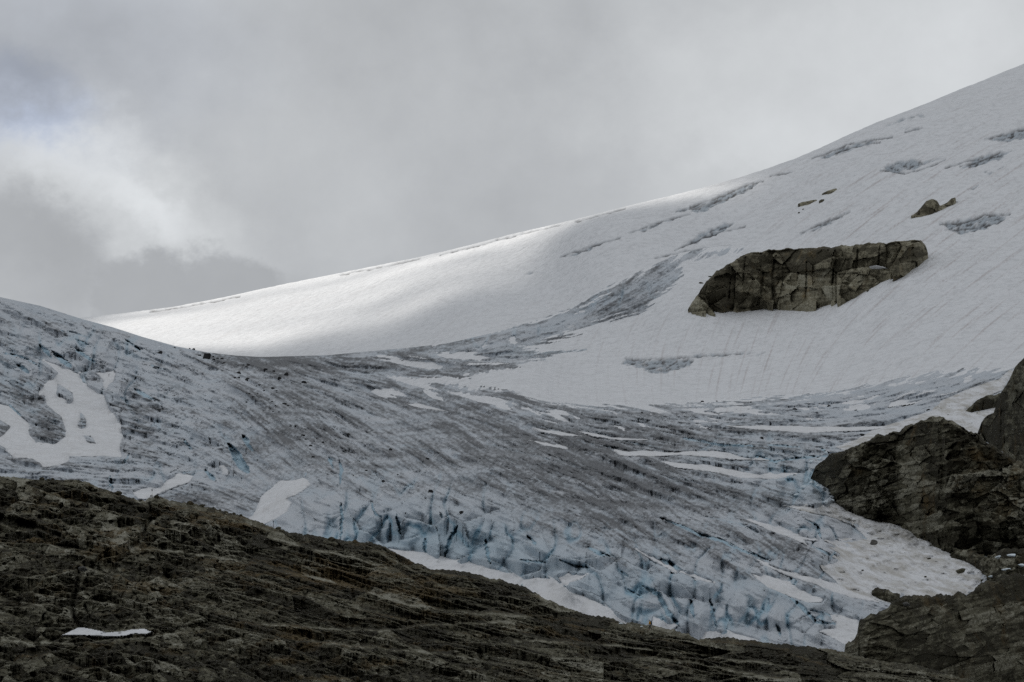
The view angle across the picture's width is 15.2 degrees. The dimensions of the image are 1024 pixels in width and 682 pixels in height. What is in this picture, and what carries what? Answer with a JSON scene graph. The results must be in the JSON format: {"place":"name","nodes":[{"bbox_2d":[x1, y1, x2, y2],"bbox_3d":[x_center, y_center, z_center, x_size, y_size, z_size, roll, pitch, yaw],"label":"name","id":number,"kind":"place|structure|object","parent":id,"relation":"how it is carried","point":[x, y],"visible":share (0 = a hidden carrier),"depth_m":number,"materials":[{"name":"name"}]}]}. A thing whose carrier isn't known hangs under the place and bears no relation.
{"place":"outdoors","nodes":[
{"label":"outdoors","id":0,"kind":"place"},
{"bbox_2d":[0,476,971,681],"bbox_3d":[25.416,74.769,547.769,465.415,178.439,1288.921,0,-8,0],"label":"rocky hillside","id":1,"kind":"structure","parent":0,"point":[143,562],"depth_m":591.42,"materials":[{"name":"stone"}]},
{"bbox_2d":[78,566,86,571],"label":"boulder","id":2,"kind":"object","parent":1,"relation":"on","point":[82,568],"visible":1,"depth_m":630.26,"materials":[{"name":"stone"}]},
{"bbox_2d":[62,628,152,637],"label":"snow patch","id":3,"kind":"object","parent":1,"relation":"on","point":[86,632],"visible":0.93,"depth_m":545.04,"materials":[{"name":"white snow"}]},
{"bbox_2d":[652,616,677,629],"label":"snow patch","id":4,"kind":"object","parent":1,"relation":"on","point":[658,622],"visible":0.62,"depth_m":780.36,"materials":[{"name":"white snow"}]},
{"bbox_2d":[844,573,1023,681],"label":"rock slabs","id":5,"kind":"object","parent":1,"relation":"on","point":[980,640],"visible":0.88,"depth_m":762.14,"materials":[{"name":"stone"}]},
{"bbox_2d":[951,548,1023,580],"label":"rubble bank","id":6,"kind":"structure","parent":1,"relation":"on","point":[971,557],"depth_m":1049.74,"materials":[{"name":"grey stone"}]},
{"bbox_2d":[0,245,1014,651],"bbox_3d":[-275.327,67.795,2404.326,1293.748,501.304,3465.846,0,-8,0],"label":"glacier","id":7,"kind":"object","parent":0,"point":[600,511],"visible":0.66,"depth_m":1503.19,"materials":[{"name":"grey ice"}]},
{"bbox_2d":[0,359,123,467],"bbox_3d":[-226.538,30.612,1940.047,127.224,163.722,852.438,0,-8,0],"label":"snow patch","id":8,"kind":"object","parent":7,"relation":"on","point":[102,428],"visible":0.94,"depth_m":1787.64,"materials":[{"name":"white snow"}]},
{"bbox_2d":[96,370,115,388],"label":"snow patch","id":9,"kind":"object","parent":7,"relation":"on","point":[106,379],"visible":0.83,"depth_m":2283.62,"materials":[{"name":"white snow"}]},
{"bbox_2d":[133,473,192,499],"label":"snow patch","id":10,"kind":"object","parent":7,"relation":"on","point":[177,480],"visible":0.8,"depth_m":1404.72,"materials":[{"name":"white snow"}]},
{"bbox_2d":[203,353,210,358],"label":"boulder","id":11,"kind":"object","parent":7,"relation":"on","point":[207,356],"visible":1,"depth_m":2757.39,"materials":[{"name":"stone"}]},
{"bbox_2d":[219,465,228,475],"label":"snow patch","id":12,"kind":"object","parent":7,"relation":"on","point":[224,470],"visible":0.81,"depth_m":1480.41,"materials":[{"name":"white snow"}]},
{"bbox_2d":[249,478,309,523],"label":"snow patch","id":13,"kind":"object","parent":7,"relation":"on","point":[274,503],"visible":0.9,"depth_m":1183.72,"materials":[{"name":"white snow"}]},
{"bbox_2d":[408,403,447,411],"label":"snow patch","id":14,"kind":"object","parent":7,"relation":"on","point":[425,406],"visible":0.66,"depth_m":2300.42,"materials":[{"name":"white snow"}]},
{"bbox_2d":[388,548,626,623],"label":"snow patch","id":15,"kind":"object","parent":7,"relation":"on","point":[554,590],"visible":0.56,"depth_m":859.88,"materials":[{"name":"white snow"}]},
{"bbox_2d":[530,440,567,449],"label":"snow patch","id":16,"kind":"object","parent":7,"relation":"on","point":[552,445],"visible":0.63,"depth_m":1549.10,"materials":[{"name":"white snow"}]},
{"bbox_2d":[532,427,578,436],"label":"snow patch","id":17,"kind":"object","parent":7,"relation":"on","point":[538,430],"visible":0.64,"depth_m":1714.08,"materials":[{"name":"white snow"}]},
{"bbox_2d":[559,573,588,585],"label":"snow patch","id":18,"kind":"object","parent":7,"relation":"on","point":[566,579],"visible":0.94,"depth_m":850.53,"materials":[{"name":"white snow"}]},
{"bbox_2d":[578,431,647,440],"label":"snow patch","id":19,"kind":"object","parent":7,"relation":"on","point":[594,435],"visible":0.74,"depth_m":1657.05,"materials":[{"name":"white snow"}]},
{"bbox_2d":[635,548,676,573],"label":"snow patch","id":20,"kind":"object","parent":7,"relation":"on","point":[668,566],"visible":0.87,"depth_m":877.43,"materials":[{"name":"white snow"}]},
{"bbox_2d":[614,449,768,460],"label":"snow patch","id":21,"kind":"object","parent":7,"relation":"on","point":[726,456],"visible":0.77,"depth_m":1482.07,"materials":[{"name":"white snow"}]},
{"bbox_2d":[679,570,715,583],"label":"snow patch","id":22,"kind":"object","parent":7,"relation":"on","point":[695,577],"visible":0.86,"depth_m":843.47,"materials":[{"name":"white snow"}]},
{"bbox_2d":[700,629,758,640],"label":"snow patch","id":23,"kind":"object","parent":7,"relation":"on","point":[714,634],"visible":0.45,"depth_m":774.15,"materials":[{"name":"white snow"}]},
{"bbox_2d":[662,461,797,479],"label":"snow patch","id":24,"kind":"object","parent":7,"relation":"on","point":[730,472],"visible":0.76,"depth_m":1363.05,"materials":[{"name":"white snow"}]},
{"bbox_2d":[747,519,818,545],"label":"snow patch","id":25,"kind":"object","parent":7,"relation":"on","point":[783,531],"visible":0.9,"depth_m":1043.47,"materials":[{"name":"white snow"}]},
{"bbox_2d":[752,574,822,602],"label":"snow patch","id":26,"kind":"object","parent":7,"relation":"on","point":[788,589],"visible":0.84,"depth_m":858.23,"materials":[{"name":"white snow"}]},
{"bbox_2d":[727,425,882,432],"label":"snow patch","id":27,"kind":"object","parent":7,"relation":"on","point":[803,429],"visible":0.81,"depth_m":1761.15,"materials":[{"name":"white snow"}]},
{"bbox_2d":[756,559,879,602],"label":"snow patch","id":28,"kind":"object","parent":7,"relation":"on","point":[833,587],"visible":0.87,"depth_m":900.79,"materials":[{"name":"white snow"}]},
{"bbox_2d":[819,614,858,644],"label":"snow patch","id":29,"kind":"object","parent":7,"relation":"on","point":[844,631],"visible":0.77,"depth_m":796.03,"materials":[{"name":"white snow"}]},
{"bbox_2d":[783,503,982,602],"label":"snow patch","id":30,"kind":"object","parent":7,"relation":"on","point":[894,560],"visible":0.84,"depth_m":1043.93,"materials":[{"name":"white snow"}]},
{"bbox_2d":[870,540,877,544],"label":"boulder","id":31,"kind":"object","parent":30,"relation":"on","point":[873,542],"visible":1,"depth_m":1067.50,"materials":[{"name":"stone"}]},
{"bbox_2d":[872,587,899,602],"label":"rock outcrop","id":32,"kind":"object","parent":30,"relation":"on","point":[887,595],"visible":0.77,"depth_m":917.86,"materials":[{"name":"stone"}]},
{"bbox_2d":[956,568,964,573],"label":"boulder","id":33,"kind":"object","parent":30,"relation":"on","point":[961,570],"visible":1,"depth_m":1037.06,"materials":[{"name":"grey stone"}]},
{"bbox_2d":[836,370,1012,450],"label":"snow patch","id":34,"kind":"object","parent":7,"relation":"on","point":[955,407],"visible":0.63,"depth_m":1788.16,"materials":[{"name":"white snow"}]},
{"bbox_2d":[966,393,1000,412],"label":"rock outcrop","id":35,"kind":"object","parent":34,"relation":"on","point":[988,401],"visible":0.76,"depth_m":1810.16,"materials":[{"name":"grey stone"}]},
{"bbox_2d":[0,0,1023,317],"bbox_3d":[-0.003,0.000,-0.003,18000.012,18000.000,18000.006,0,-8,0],"label":"sky","id":36,"kind":"structure","parent":0,"point":[156,154],"depth_m":8957.32,"materials":[{"name":"grey"}]},
{"bbox_2d":[80,64,1023,430],"bbox_3d":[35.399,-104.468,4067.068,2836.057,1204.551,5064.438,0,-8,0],"label":"snow field","id":37,"kind":"structure","parent":0,"point":[954,300],"depth_m":3066.48,"materials":[{"name":"white snow"}]},
{"bbox_2d":[798,200,816,206],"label":"rock outcrop","id":38,"kind":"object","parent":37,"relation":"on","point":[805,203],"visible":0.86,"depth_m":3197.64,"materials":[{"name":"grey stone"}]},
{"bbox_2d":[688,240,927,316],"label":"rock outcrop","id":39,"kind":"object","parent":37,"relation":"on","point":[804,279],"visible":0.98,"depth_m":2771.83,"materials":[{"name":"grey stone"}]},
{"bbox_2d":[869,265,887,268],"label":"snow scrap","id":40,"kind":"object","parent":39,"relation":"on","point":[876,267],"visible":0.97,"depth_m":2692.40,"materials":[{"name":"white snow"}]},
{"bbox_2d":[822,188,836,194],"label":"rock outcrop","id":41,"kind":"object","parent":37,"relation":"on","point":[830,191],"visible":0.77,"depth_m":3201.99,"materials":[{"name":"grey stone"}]},
{"bbox_2d":[911,198,955,218],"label":"rock outcrop","id":42,"kind":"object","parent":37,"relation":"on","point":[930,206],"visible":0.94,"depth_m":2937.56,"materials":[{"name":"grey stone"}]},
{"bbox_2d":[811,416,1023,555],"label":"rock knoll","id":43,"kind":"structure","parent":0,"point":[944,484],"depth_m":1150.62,"materials":[{"name":"stone"}]},
{"bbox_2d":[977,358,1023,463],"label":"rock cliff","id":44,"kind":"structure","parent":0,"point":[1001,428],"depth_m":1557.72,"materials":[{"name":"grey stone"}]}
]}

